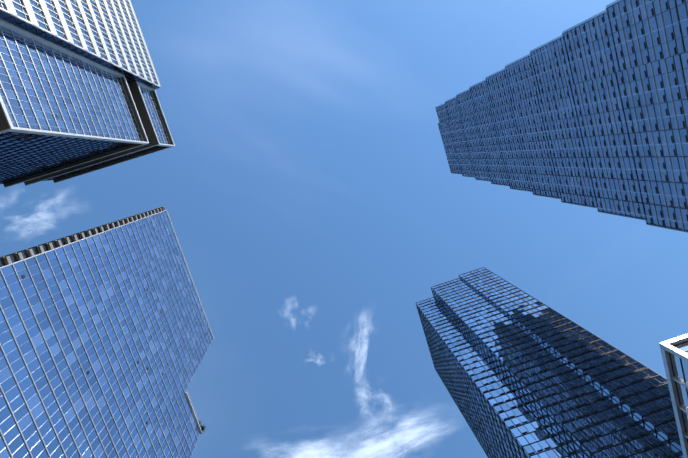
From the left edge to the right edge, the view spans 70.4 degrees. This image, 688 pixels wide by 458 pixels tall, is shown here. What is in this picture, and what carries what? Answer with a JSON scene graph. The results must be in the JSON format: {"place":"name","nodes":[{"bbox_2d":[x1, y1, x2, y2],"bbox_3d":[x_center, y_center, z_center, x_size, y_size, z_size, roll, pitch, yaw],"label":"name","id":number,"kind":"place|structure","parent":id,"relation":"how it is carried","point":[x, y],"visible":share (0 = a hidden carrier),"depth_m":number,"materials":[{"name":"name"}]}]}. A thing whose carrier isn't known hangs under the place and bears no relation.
{"place":"outdoors","nodes":[
{"label":"outdoors","id":0,"kind":"place"},
{"bbox_2d":[0,186,89,242],"bbox_3d":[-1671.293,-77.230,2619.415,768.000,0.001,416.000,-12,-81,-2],"label":"cloud","id":1,"kind":"structure","parent":0,"point":[43,214],"depth_m":2623.46,"materials":[{"name":"white"}]},
{"bbox_2d":[59,201,308,457],"bbox_3d":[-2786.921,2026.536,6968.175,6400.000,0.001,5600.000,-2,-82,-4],"label":"cloud","id":2,"kind":"structure","parent":0,"point":[220,364],"depth_m":7055.08,"materials":[{"name":"blue"}]},
{"bbox_2d":[279,296,315,329],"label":"cloud","id":3,"kind":"structure","parent":0,"point":[294,312],"depth_m":2755.09,"materials":[{"name":"white"}]},
{"bbox_2d":[168,1,444,282],"bbox_3d":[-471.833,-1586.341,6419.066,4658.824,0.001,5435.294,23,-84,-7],"label":"cloud","id":4,"kind":"structure","parent":0,"point":[311,87],"depth_m":6382.35,"materials":[{"name":"blue"}]},
{"bbox_2d":[240,425,384,457],"bbox_3d":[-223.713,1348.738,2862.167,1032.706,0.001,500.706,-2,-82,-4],"label":"cloud","id":5,"kind":"structure","parent":0,"point":[312,453],"depth_m":2857.45,"materials":[{"name":"white"}]},
{"bbox_2d":[141,0,484,192],"bbox_3d":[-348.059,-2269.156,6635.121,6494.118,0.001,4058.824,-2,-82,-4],"label":"cloud","id":6,"kind":"structure","parent":0,"point":[254,56],"depth_m":6558.72,"materials":[{"name":"blue"}]},
{"bbox_2d":[306,353,330,364],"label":"cloud","id":7,"kind":"structure","parent":0,"point":[319,358],"depth_m":2813.06,"materials":[{"name":"white"}]},
{"bbox_2d":[0,0,687,457],"label":"sky","id":8,"kind":"structure","parent":0,"point":[422,230],"materials":[{"name":"blue"}]},
{"bbox_2d":[338,304,372,388],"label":"cloud","id":9,"kind":"structure","parent":0,"point":[367,321],"depth_m":2726.53,"materials":[{"name":"white"}]},
{"bbox_2d":[350,372,400,426],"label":"cloud","id":10,"kind":"structure","parent":0,"point":[362,395],"depth_m":2795.88,"materials":[{"name":"white"}]},
{"bbox_2d":[317,403,464,457],"bbox_3d":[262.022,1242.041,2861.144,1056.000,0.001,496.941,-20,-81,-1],"label":"cloud","id":11,"kind":"structure","parent":0,"point":[372,448],"depth_m":2861.93,"materials":[{"name":"white"}]},
{"bbox_2d":[659,334,687,457],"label":"building","id":12,"kind":"structure","parent":0,"point":[674,352],"depth_m":29.17,"materials":[{"name":"white glass"}]},
{"bbox_3d":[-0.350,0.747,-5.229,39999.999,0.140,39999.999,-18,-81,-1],"label":"ground","id":13,"kind":"structure","parent":0,"visible":0},
{"bbox_2d":[0,0,174,187],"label":"tower","id":14,"kind":"structure","parent":13,"relation":"on","point":[79,82],"depth_m":125.62,"materials":[{"name":"blue glass"}]},
{"bbox_2d":[0,207,213,457],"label":"tower","id":15,"kind":"structure","parent":13,"relation":"on","point":[106,337],"depth_m":127.28,"materials":[{"name":"blue glass"}]},
{"bbox_2d":[416,267,683,457],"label":"tower","id":16,"kind":"structure","parent":13,"relation":"on","point":[521,373],"depth_m":119.14,"materials":[{"name":"blue glass"}]},
{"bbox_2d":[435,0,687,232],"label":"tower","id":17,"kind":"structure","parent":13,"relation":"on","point":[592,111],"depth_m":104.72,"materials":[{"name":"blue glass"}]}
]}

